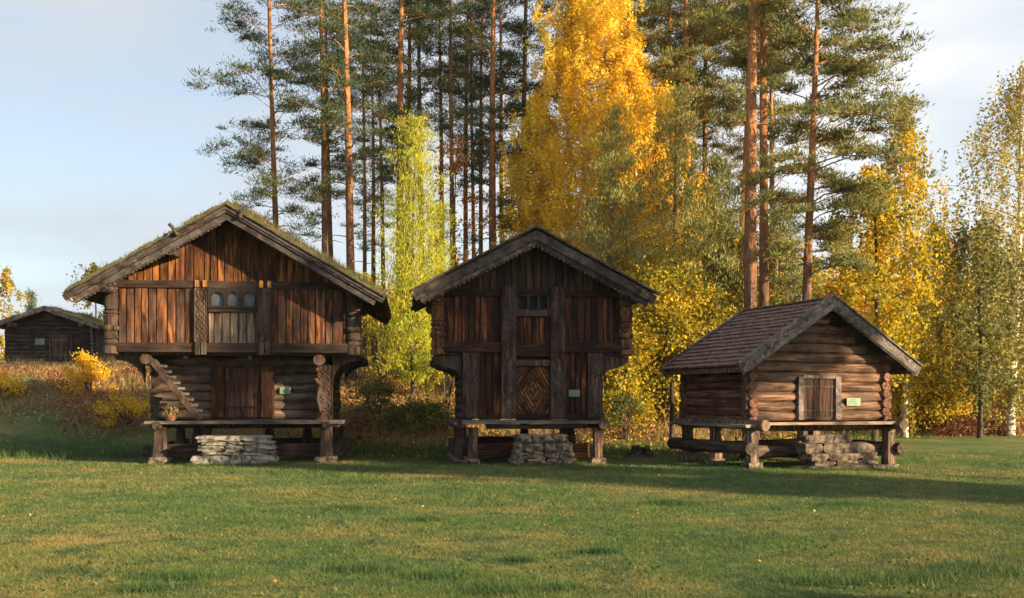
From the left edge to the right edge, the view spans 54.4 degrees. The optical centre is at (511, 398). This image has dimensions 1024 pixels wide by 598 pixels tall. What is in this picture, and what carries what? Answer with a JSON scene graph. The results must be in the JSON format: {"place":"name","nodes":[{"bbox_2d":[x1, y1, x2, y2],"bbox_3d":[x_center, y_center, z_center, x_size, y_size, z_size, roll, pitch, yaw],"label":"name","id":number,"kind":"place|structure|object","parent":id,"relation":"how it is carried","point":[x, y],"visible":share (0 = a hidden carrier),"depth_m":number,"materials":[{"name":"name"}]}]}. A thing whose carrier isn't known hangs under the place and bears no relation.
{"place":"outdoors","nodes":[
{"label":"outdoors","id":0,"kind":"place"},
{"bbox_2d":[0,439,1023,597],"bbox_3d":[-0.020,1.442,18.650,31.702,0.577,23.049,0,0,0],"label":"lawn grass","id":1,"kind":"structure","parent":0,"point":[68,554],"depth_m":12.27,"materials":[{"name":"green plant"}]},
{"bbox_2d":[0,363,1023,597],"bbox_3d":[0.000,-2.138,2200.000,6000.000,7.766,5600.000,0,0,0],"label":"ground","id":2,"kind":"structure","parent":0,"point":[26,428],"depth_m":14.94,"materials":[{"name":"green plant"}]},
{"bbox_2d":[0,265,30,362],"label":"birch tree","id":3,"kind":"object","parent":2,"relation":"on","point":[6,282],"visible":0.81,"depth_m":75.00,"materials":[{"name":"yellow plant"}]},
{"bbox_2d":[0,367,30,396],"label":"shrub","id":4,"kind":"object","parent":2,"relation":"on","point":[7,383],"visible":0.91,"depth_m":34.89,"materials":[{"name":"yellow plant"}]},
{"bbox_2d":[22,286,38,312],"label":"birch tree","id":5,"kind":"object","parent":2,"relation":"on","point":[30,306],"visible":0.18,"depth_m":77.95,"materials":[{"name":"green plant"}]},
{"bbox_2d":[0,305,114,365],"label":"log cabin","id":6,"kind":"object","parent":2,"relation":"on","point":[46,333],"visible":0.82,"depth_m":54.85,"materials":[{"name":"wood"}]},
{"bbox_2d":[52,334,68,360],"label":"door","id":7,"kind":"structure","parent":6,"relation":"in","point":[57,339],"depth_m":54.84,"materials":[{"name":"brown wood"}]},
{"bbox_2d":[66,262,104,319],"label":"birch tree","id":8,"kind":"object","parent":2,"relation":"on","point":[89,303],"visible":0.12,"depth_m":63.72,"materials":[{"name":"green plant"}]},
{"bbox_2d":[56,347,117,396],"bbox_3d":[-15.179,-0.907,35.538,1.843,1.807,1.974,0,0,25],"label":"shrub","id":9,"kind":"object","parent":2,"relation":"on","point":[87,374],"visible":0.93,"depth_m":35.33,"materials":[{"name":"yellow plant"}]},
{"bbox_2d":[0,364,232,437],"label":"slope heath","id":10,"kind":"object","parent":2,"relation":"on","point":[85,398],"visible":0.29,"depth_m":34.52,"materials":[{"name":"brown plant"}]},
{"bbox_2d":[88,386,150,426],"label":"shrub","id":11,"kind":"object","parent":2,"relation":"on","point":[139,408],"visible":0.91,"depth_m":31.90,"materials":[{"name":"yellow plant"}]},
{"bbox_2d":[146,365,151,400],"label":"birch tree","id":12,"kind":"object","parent":2,"relation":"on","point":[148,375],"visible":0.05,"depth_m":31.46,"materials":[{"name":"plant"}]},
{"bbox_2d":[62,192,391,463],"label":"storehouse","id":13,"kind":"structure","parent":2,"relation":"on","point":[227,309],"depth_m":24.34,"materials":[{"name":"brown wood"}]},
{"bbox_2d":[162,407,183,420],"bbox_3d":[-8.373,0.367,24.488,0.539,0.356,0.468,0,0,-39],"label":"flower pot","id":14,"kind":"object","parent":13,"relation":"on","point":[170,416],"visible":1,"depth_m":24.41,"materials":[{"name":"orange ceramic"}]},
{"bbox_2d":[150,359,203,420],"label":"staircase","id":15,"kind":"structure","parent":13,"relation":"on","point":[172,385],"depth_m":24.38,"materials":[{"name":"brown wood"}]},
{"bbox_2d":[208,288,257,307],"bbox_3d":[-6.783,-2.440,24.250,1.200,0.480,0.120,0,0,-5],"label":"window","id":16,"kind":"structure","parent":13,"relation":"in","point":[217,297],"depth_m":24.25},
{"bbox_2d":[226,368,259,416],"bbox_3d":[-6.803,-0.145,25.155,0.848,1.230,0.115,0,0,-6],"label":"door","id":17,"kind":"structure","parent":13,"relation":"in","point":[242,384],"depth_m":25.17,"materials":[{"name":"brown wood"}]},
{"bbox_2d":[190,435,278,465],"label":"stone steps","id":18,"kind":"structure","parent":2,"relation":"on","point":[237,449],"depth_m":23.75,"materials":[{"name":"grey stone"}]},
{"bbox_2d":[180,0,353,241],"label":"pine tree","id":19,"kind":"object","parent":2,"relation":"on","point":[256,149],"visible":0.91,"depth_m":39.99,"materials":[{"name":"green plant"}]},
{"bbox_2d":[242,0,396,256],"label":"pine tree","id":20,"kind":"object","parent":2,"relation":"on","point":[324,200],"visible":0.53,"depth_m":42.89,"materials":[{"name":"green plant"}]},
{"bbox_2d":[265,0,382,259],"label":"pine tree","id":21,"kind":"object","parent":2,"relation":"on","point":[329,204],"visible":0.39,"depth_m":43.89,"materials":[{"name":"green plant"}]},
{"bbox_2d":[281,0,415,380],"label":"pine tree","id":22,"kind":"object","parent":2,"relation":"on","point":[345,82],"visible":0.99,"depth_m":37.89,"materials":[{"name":"green plant"}]},
{"bbox_2d":[316,0,396,357],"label":"pine tree","id":23,"kind":"object","parent":2,"relation":"on","point":[364,242],"visible":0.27,"depth_m":51.89,"materials":[{"name":"green plant"}]},
{"bbox_2d":[340,402,379,441],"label":"shrub","id":24,"kind":"object","parent":2,"relation":"on","point":[358,426],"visible":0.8,"depth_m":30.70,"materials":[{"name":"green plant"}]},
{"bbox_2d":[344,375,408,425],"bbox_3d":[-4.441,0.072,33.028,2.089,1.769,2.424,0,0,0],"label":"shrub","id":25,"kind":"object","parent":2,"relation":"on","point":[379,389],"visible":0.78,"depth_m":32.77,"materials":[{"name":"green plant"}]},
{"bbox_2d":[342,0,415,361],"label":"pine tree","id":26,"kind":"object","parent":2,"relation":"on","point":[381,190],"visible":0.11,"depth_m":53.90,"materials":[{"name":"green plant"}]},
{"bbox_2d":[336,15,429,363],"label":"pine tree","id":27,"kind":"object","parent":2,"relation":"on","point":[372,217],"visible":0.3,"depth_m":47.95,"materials":[{"name":"green plant"}]},
{"bbox_2d":[362,289,428,387],"bbox_3d":[-4.771,-2.268,37.020,3.782,3.768,3.383,0,0,0],"label":"shrub","id":28,"kind":"object","parent":2,"relation":"on","point":[369,331],"visible":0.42,"depth_m":36.95,"materials":[{"name":"green plant"}]},
{"bbox_2d":[364,0,442,365],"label":"pine tree","id":29,"kind":"object","parent":2,"relation":"on","point":[419,47],"visible":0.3,"depth_m":44.94,"materials":[{"name":"green plant"}]},
{"bbox_2d":[376,293,439,374],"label":"shrub","id":30,"kind":"object","parent":2,"relation":"on","point":[409,334],"visible":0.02,"depth_m":41.62,"materials":[{"name":"green plant"}]},
{"bbox_2d":[360,109,456,397],"bbox_3d":[-3.494,-5.099,36.178,3.704,10.881,4.348,0,0,24],"label":"larch tree","id":31,"kind":"object","parent":2,"relation":"on","point":[412,378],"visible":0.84,"depth_m":35.74,"materials":[{"name":"green plant"}]},
{"bbox_2d":[378,394,442,435],"bbox_3d":[-3.201,0.539,31.900,2.091,1.362,2.079,0,0,-20],"label":"shrub","id":32,"kind":"object","parent":2,"relation":"on","point":[397,412],"visible":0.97,"depth_m":31.74,"materials":[{"name":"green plant"}]},
{"bbox_2d":[350,0,471,369],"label":"pine tree","id":33,"kind":"object","parent":2,"relation":"on","point":[398,83],"visible":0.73,"depth_m":41.85,"materials":[{"name":"green plant"}]},
{"bbox_2d":[361,0,479,364],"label":"pine tree","id":34,"kind":"object","parent":2,"relation":"on","point":[419,96],"visible":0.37,"depth_m":44.85,"materials":[{"name":"green plant"}]},
{"bbox_2d":[406,395,454,431],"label":"shrub","id":35,"kind":"object","parent":2,"relation":"on","point":[440,410],"visible":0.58,"depth_m":32.14,"materials":[{"name":"green plant"}]},
{"bbox_2d":[405,195,463,385],"bbox_3d":[-2.929,-3.979,38.023,2.611,7.842,2.746,0,0,0],"label":"larch tree","id":36,"kind":"object","parent":2,"relation":"on","point":[442,226],"visible":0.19,"depth_m":37.92,"materials":[{"name":"green plant"}]},
{"bbox_2d":[421,354,455,411],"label":"shrub","id":37,"kind":"object","parent":2,"relation":"on","point":[446,400],"visible":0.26,"depth_m":34.90,"materials":[{"name":"yellow plant"}]},
{"bbox_2d":[389,0,490,272],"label":"pine tree","id":38,"kind":"object","parent":2,"relation":"on","point":[441,167],"visible":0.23,"depth_m":46.87,"materials":[{"name":"green plant"}]},
{"bbox_2d":[403,0,497,265],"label":"pine tree","id":39,"kind":"object","parent":2,"relation":"on","point":[448,127],"visible":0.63,"depth_m":43.87,"materials":[{"name":"green plant"}]},
{"bbox_2d":[421,131,492,266],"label":"pine tree","id":40,"kind":"object","parent":2,"relation":"on","point":[457,161],"visible":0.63,"depth_m":41.01,"materials":[{"name":"green plant"}]},
{"bbox_2d":[430,0,510,261],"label":"pine tree","id":41,"kind":"object","parent":2,"relation":"on","point":[465,217],"visible":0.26,"depth_m":47.92,"materials":[{"name":"green plant"}]},
{"bbox_2d":[433,0,512,257],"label":"pine tree","id":42,"kind":"object","parent":2,"relation":"on","point":[472,188],"visible":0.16,"depth_m":50.88,"materials":[{"name":"green plant"}]},
{"bbox_2d":[437,0,529,253],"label":"pine tree","id":43,"kind":"object","parent":2,"relation":"on","point":[480,127],"visible":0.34,"depth_m":46.88,"materials":[{"name":"green plant"}]},
{"bbox_2d":[409,0,559,249],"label":"pine tree","id":44,"kind":"object","parent":2,"relation":"on","point":[491,80],"visible":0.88,"depth_m":41.97,"materials":[{"name":"green plant"}]},
{"bbox_2d":[443,0,544,243],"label":"pine tree","id":45,"kind":"object","parent":2,"relation":"on","point":[500,97],"visible":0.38,"depth_m":45.97,"materials":[{"name":"green plant"}]},
{"bbox_2d":[0,356,996,448],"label":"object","id":46,"kind":"object","parent":2,"relation":"on","point":[111,363],"visible":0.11,"depth_m":33.76,"materials":[{"name":"plant"}]},
{"bbox_2d":[0,355,1004,450],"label":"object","id":47,"kind":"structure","parent":2,"relation":"on","point":[698,433],"depth_m":33.77,"materials":[{"name":"plant"}]},
{"bbox_2d":[1,364,1020,595],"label":"fallen leaves","id":48,"kind":"object","parent":2,"relation":"on","point":[342,384],"visible":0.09,"depth_m":31.88,"materials":[{"name":"yellow plant"}]},
{"bbox_2d":[1,463,1021,597],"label":"lawn weeds","id":49,"kind":"object","parent":2,"relation":"on","point":[550,567],"visible":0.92,"depth_m":10.14,"materials":[{"name":"green plant"}]},
{"bbox_2d":[0,426,1023,462],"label":"bank edge grass","id":50,"kind":"structure","parent":2,"relation":"on","point":[113,454],"depth_m":28.53,"materials":[{"name":"green plant"}]},
{"bbox_2d":[464,0,575,224],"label":"pine tree","id":51,"kind":"object","parent":2,"relation":"on","point":[536,45],"visible":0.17,"depth_m":46.54,"materials":[{"name":"green plant"}]},
{"bbox_2d":[486,99,571,245],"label":"birch tree","id":52,"kind":"object","parent":2,"relation":"on","point":[515,179],"visible":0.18,"depth_m":42.36,"materials":[{"name":"yellow plant"}]},
{"bbox_2d":[157,460,904,471],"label":"fringe grass","id":53,"kind":"structure","parent":2,"relation":"on","point":[552,464],"depth_m":23.40,"materials":[{"name":"green plant"}]},
{"bbox_2d":[409,225,659,465],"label":"storehouse","id":54,"kind":"structure","parent":2,"relation":"on","point":[531,328],"depth_m":24.38,"materials":[{"name":"brown wood"}]},
{"bbox_2d":[526,296,529,308],"bbox_3d":[0.396,-2.345,24.421,0.080,0.310,0.090,0,0,-6],"label":"window","id":55,"kind":"structure","parent":54,"relation":"in","point":[528,297],"depth_m":24.38,"materials":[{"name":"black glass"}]},
{"bbox_2d":[516,296,545,308],"bbox_3d":[0.504,-2.345,24.449,0.820,0.310,0.120,0,0,-7],"label":"window","id":56,"kind":"structure","parent":54,"relation":"in","point":[520,301],"depth_m":24.48,"materials":[{"name":"black glass"}]},
{"bbox_2d":[517,367,549,415],"bbox_3d":[0.518,-0.190,24.441,0.840,1.220,0.140,0,0,-6],"label":"door","id":57,"kind":"structure","parent":54,"relation":"in","point":[533,383],"depth_m":24.45,"materials":[{"name":"brown wood"}]},
{"bbox_2d":[537,296,540,308],"bbox_3d":[0.654,-2.345,24.451,0.080,0.310,0.090,0,0,-7],"label":"window","id":58,"kind":"structure","parent":54,"relation":"in","point":[538,297],"depth_m":24.40,"materials":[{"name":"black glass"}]},
{"bbox_2d":[546,297,549,308],"bbox_3d":[0.892,-2.345,24.478,0.080,0.310,0.090,0,0,-6],"label":"window","id":59,"kind":"structure","parent":54,"relation":"in","point":[547,298],"depth_m":24.43,"materials":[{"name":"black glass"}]},
{"bbox_2d":[508,433,575,465],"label":"stone steps","id":60,"kind":"structure","parent":2,"relation":"on","point":[542,448],"depth_m":23.54,"materials":[{"name":"grey stone"}]},
{"bbox_2d":[496,0,694,261],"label":"birch tree","id":61,"kind":"object","parent":2,"relation":"on","point":[580,47],"visible":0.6,"depth_m":39.89,"materials":[{"name":"yellow plant"}]},
{"bbox_2d":[576,0,659,120],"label":"pine tree","id":62,"kind":"object","parent":2,"relation":"on","point":[647,56],"visible":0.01,"depth_m":49.62,"materials":[{"name":"green plant"}]},
{"bbox_2d":[557,91,689,370],"bbox_3d":[3.861,-5.363,37.314,5.270,12.077,5.134,0,0,0],"label":"young pine","id":63,"kind":"object","parent":2,"relation":"on","point":[592,229],"visible":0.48,"depth_m":36.72,"materials":[{"name":"green plant"}]},
{"bbox_2d":[562,13,684,272],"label":"birch tree","id":64,"kind":"object","parent":2,"relation":"on","point":[639,60],"visible":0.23,"depth_m":40.20,"materials":[{"name":"yellow plant"}]},
{"bbox_2d":[603,389,649,439],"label":"shrub","id":65,"kind":"object","parent":2,"relation":"on","point":[619,413],"visible":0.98,"depth_m":31.84,"materials":[{"name":"green plant"}]},
{"bbox_2d":[622,445,655,457],"bbox_3d":[3.621,1.514,27.450,1.172,0.466,1.114,0,0,-36],"label":"tree stump","id":66,"kind":"object","parent":2,"relation":"on","point":[644,451],"visible":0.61,"depth_m":27.35,"materials":[{"name":"brown wood"}]},
{"bbox_2d":[603,310,676,427],"bbox_3d":[3.634,-1.162,34.081,3.990,4.294,3.914,0,0,0],"label":"shrub","id":67,"kind":"object","parent":2,"relation":"on","point":[617,386],"visible":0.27,"depth_m":33.26,"materials":[{"name":"yellow plant"}]},
{"bbox_2d":[592,215,721,398],"bbox_3d":[5.140,-3.574,38.716,6.261,7.358,5.948,0,0,-22],"label":"shrub","id":68,"kind":"object","parent":2,"relation":"on","point":[627,255],"visible":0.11,"depth_m":38.12,"materials":[{"name":"yellow plant"}]},
{"bbox_2d":[613,111,700,268],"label":"birch tree","id":69,"kind":"object","parent":2,"relation":"on","point":[650,193],"visible":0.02,"depth_m":41.21,"materials":[{"name":"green plant"}]},
{"bbox_2d":[606,0,728,163],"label":"pine tree","id":70,"kind":"object","parent":2,"relation":"on","point":[666,43],"visible":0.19,"depth_m":44.95,"materials":[{"name":"green plant"}]},
{"bbox_2d":[603,239,736,425],"bbox_3d":[5.207,-2.291,34.962,6.790,6.474,6.702,0,0,0],"label":"shrub","id":71,"kind":"object","parent":2,"relation":"on","point":[666,284],"visible":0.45,"depth_m":33.83,"materials":[{"name":"yellow plant"}]},
{"bbox_2d":[669,382,674,451],"bbox_3d":[4.735,0.703,29.499,0.170,2.357,0.164,0,0,0],"label":"wooden pole","id":72,"kind":"object","parent":2,"relation":"on","point":[672,408],"visible":0.6,"depth_m":29.43,"materials":[{"name":"brown wood"}]},
{"bbox_2d":[613,80,743,400],"bbox_3d":[6.509,-5.788,37.825,5.855,13.004,6.137,0,0,20],"label":"young pine","id":73,"kind":"object","parent":2,"relation":"on","point":[684,197],"visible":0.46,"depth_m":37.57,"materials":[{"name":"green plant"}]},
{"bbox_2d":[356,217,1020,363],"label":"wood","id":74,"kind":"object","parent":2,"relation":"on","point":[815,289],"depth_m":62.51,"materials":[{"name":"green plant"}]},
{"bbox_2d":[644,278,743,406],"bbox_3d":[7.025,-1.904,36.913,5.195,5.221,4.848,0,0,-37],"label":"shrub","id":75,"kind":"object","parent":2,"relation":"on","point":[720,311],"visible":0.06,"depth_m":36.28,"materials":[{"name":"yellow plant"}]},
{"bbox_2d":[612,0,776,249],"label":"pine tree","id":76,"kind":"object","parent":2,"relation":"on","point":[681,72],"visible":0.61,"depth_m":41.15,"materials":[{"name":"green plant"}]},
{"bbox_2d":[645,0,780,172],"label":"pine tree","id":77,"kind":"object","parent":2,"relation":"on","point":[715,144],"visible":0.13,"depth_m":45.96,"materials":[{"name":"green plant"}]},
{"bbox_2d":[681,167,758,314],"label":"birch tree","id":78,"kind":"object","parent":2,"relation":"on","point":[701,181],"visible":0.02,"depth_m":42.52,"materials":[{"name":"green plant"}]},
{"bbox_2d":[677,148,793,321],"bbox_3d":[8.451,-4.636,39.041,5.930,10.423,5.588,0,0,42],"label":"young pine","id":79,"kind":"object","parent":2,"relation":"on","point":[713,193],"visible":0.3,"depth_m":38.48,"materials":[{"name":"green plant"}]},
{"bbox_2d":[706,247,784,312],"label":"shrub","id":80,"kind":"object","parent":2,"relation":"on","point":[771,296],"visible":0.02,"depth_m":40.06,"materials":[{"name":"yellow plant"}]},
{"bbox_2d":[671,0,829,281],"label":"pine tree","id":81,"kind":"object","parent":2,"relation":"on","point":[732,125],"visible":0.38,"depth_m":41.80,"materials":[{"name":"green plant"}]},
{"bbox_2d":[696,0,810,439],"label":"pine tree","id":82,"kind":"object","parent":2,"relation":"on","point":[751,18],"visible":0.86,"depth_m":32.89,"materials":[{"name":"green plant"}]},
{"bbox_2d":[702,2,833,434],"bbox_3d":[9.037,-10.118,34.636,5.965,23.385,5.968,0,0,0],"label":"pine tree","id":83,"kind":"object","parent":2,"relation":"on","point":[764,235],"visible":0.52,"depth_m":34.38,"materials":[{"name":"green plant"}]},
{"bbox_2d":[702,0,835,289],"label":"pine tree","id":84,"kind":"object","parent":2,"relation":"on","point":[778,110],"visible":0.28,"depth_m":43.65,"materials":[{"name":"green plant"}]},
{"bbox_2d":[734,211,827,307],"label":"young pine","id":85,"kind":"object","parent":2,"relation":"on","point":[783,228],"visible":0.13,"depth_m":40.57,"materials":[{"name":"green plant"}]},
{"bbox_2d":[659,294,922,468],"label":"storehouse","id":86,"kind":"structure","parent":2,"relation":"on","point":[830,362],"depth_m":23.75,"materials":[{"name":"brown wood"}]},
{"bbox_2d":[804,379,833,416],"bbox_3d":[7.247,-0.015,23.549,0.860,0.890,0.050,0,0,-20],"label":"door","id":87,"kind":"structure","parent":86,"relation":"in","point":[816,391],"depth_m":23.56,"materials":[{"name":"brown wood"}]},
{"bbox_2d":[713,0,947,437],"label":"pine tree","id":88,"kind":"object","parent":2,"relation":"on","point":[832,64],"visible":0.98,"depth_m":32.58,"materials":[{"name":"green plant"}]},
{"bbox_2d":[795,434,885,469],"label":"stone steps","id":89,"kind":"structure","parent":2,"relation":"on","point":[838,451],"depth_m":22.81,"materials":[{"name":"grey stone"}]},
{"bbox_2d":[816,280,872,433],"bbox_3d":[13.028,-1.492,40.222,4.013,6.903,3.140,0,0,26],"label":"rowan tree","id":90,"kind":"object","parent":2,"relation":"on","point":[825,295],"visible":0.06,"depth_m":39.87,"materials":[{"name":"yellow plant"}]},
{"bbox_2d":[811,164,954,440],"bbox_3d":[13.047,-3.322,36.345,5.148,10.503,4.255,0,0,0],"label":"birch tree","id":91,"kind":"object","parent":2,"relation":"on","point":[880,248],"visible":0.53,"depth_m":35.45,"materials":[{"name":"yellow plant"}]},
{"bbox_2d":[857,293,925,414],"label":"shrub","id":92,"kind":"object","parent":2,"relation":"on","point":[880,328],"visible":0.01,"depth_m":44.85,"materials":[{"name":"yellow plant"}]},
{"bbox_2d":[833,105,976,437],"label":"birch tree","id":93,"kind":"object","parent":2,"relation":"on","point":[908,185],"visible":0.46,"depth_m":40.44,"materials":[{"name":"yellow plant"}]},
{"bbox_2d":[821,400,1023,436],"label":"bracken","id":94,"kind":"object","parent":2,"relation":"on","point":[969,422],"visible":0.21,"depth_m":42.62,"materials":[{"name":"plant"}]},
{"bbox_2d":[881,309,977,434],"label":"shrub","id":95,"kind":"object","parent":2,"relation":"on","point":[946,396],"visible":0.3,"depth_m":42.59,"materials":[{"name":"yellow plant"}]},
{"bbox_2d":[918,240,960,355],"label":"rowan tree","id":96,"kind":"object","parent":2,"relation":"on","point":[951,250],"visible":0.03,"depth_m":49.98,"materials":[{"name":"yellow plant"}]},
{"bbox_2d":[893,334,989,418],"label":"shrub","id":97,"kind":"object","parent":2,"relation":"on","point":[958,392],"visible":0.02,"depth_m":45.92,"materials":[{"name":"yellow plant"}]},
{"bbox_2d":[894,217,991,427],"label":"birch tree","id":98,"kind":"object","parent":2,"relation":"on","point":[940,377],"visible":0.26,"depth_m":43.63,"materials":[{"name":"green plant"}]},
{"bbox_2d":[896,211,1023,437],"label":"broadleaf tree","id":99,"kind":"object","parent":2,"relation":"on","point":[978,379],"visible":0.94,"depth_m":39.53,"materials":[{"name":"green plant"}]},
{"bbox_2d":[911,56,1023,436],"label":"birch tree","id":100,"kind":"object","parent":2,"relation":"on","point":[1012,395],"visible":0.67,"depth_m":41.85,"materials":[{"name":"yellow plant"}]},
{"bbox_2d":[947,320,1004,403],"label":"shrub","id":101,"kind":"object","parent":2,"relation":"on","point":[977,366],"depth_m":49.03,"materials":[{"name":"green plant"}]},
{"bbox_2d":[936,235,1023,410],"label":"broadleaf tree","id":102,"kind":"object","parent":2,"relation":"on","point":[1022,294],"visible":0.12,"depth_m":46.77,"materials":[{"name":"green plant"}]},
{"bbox_2d":[988,329,1023,408],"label":"shrub","id":103,"kind":"object","parent":2,"relation":"on","point":[1001,382],"visible":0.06,"depth_m":47.74,"materials":[{"name":"green plant"}]},
{"bbox_2d":[0,0,1023,357],"label":"sky","id":104,"kind":"structure","parent":0,"point":[101,136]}
]}

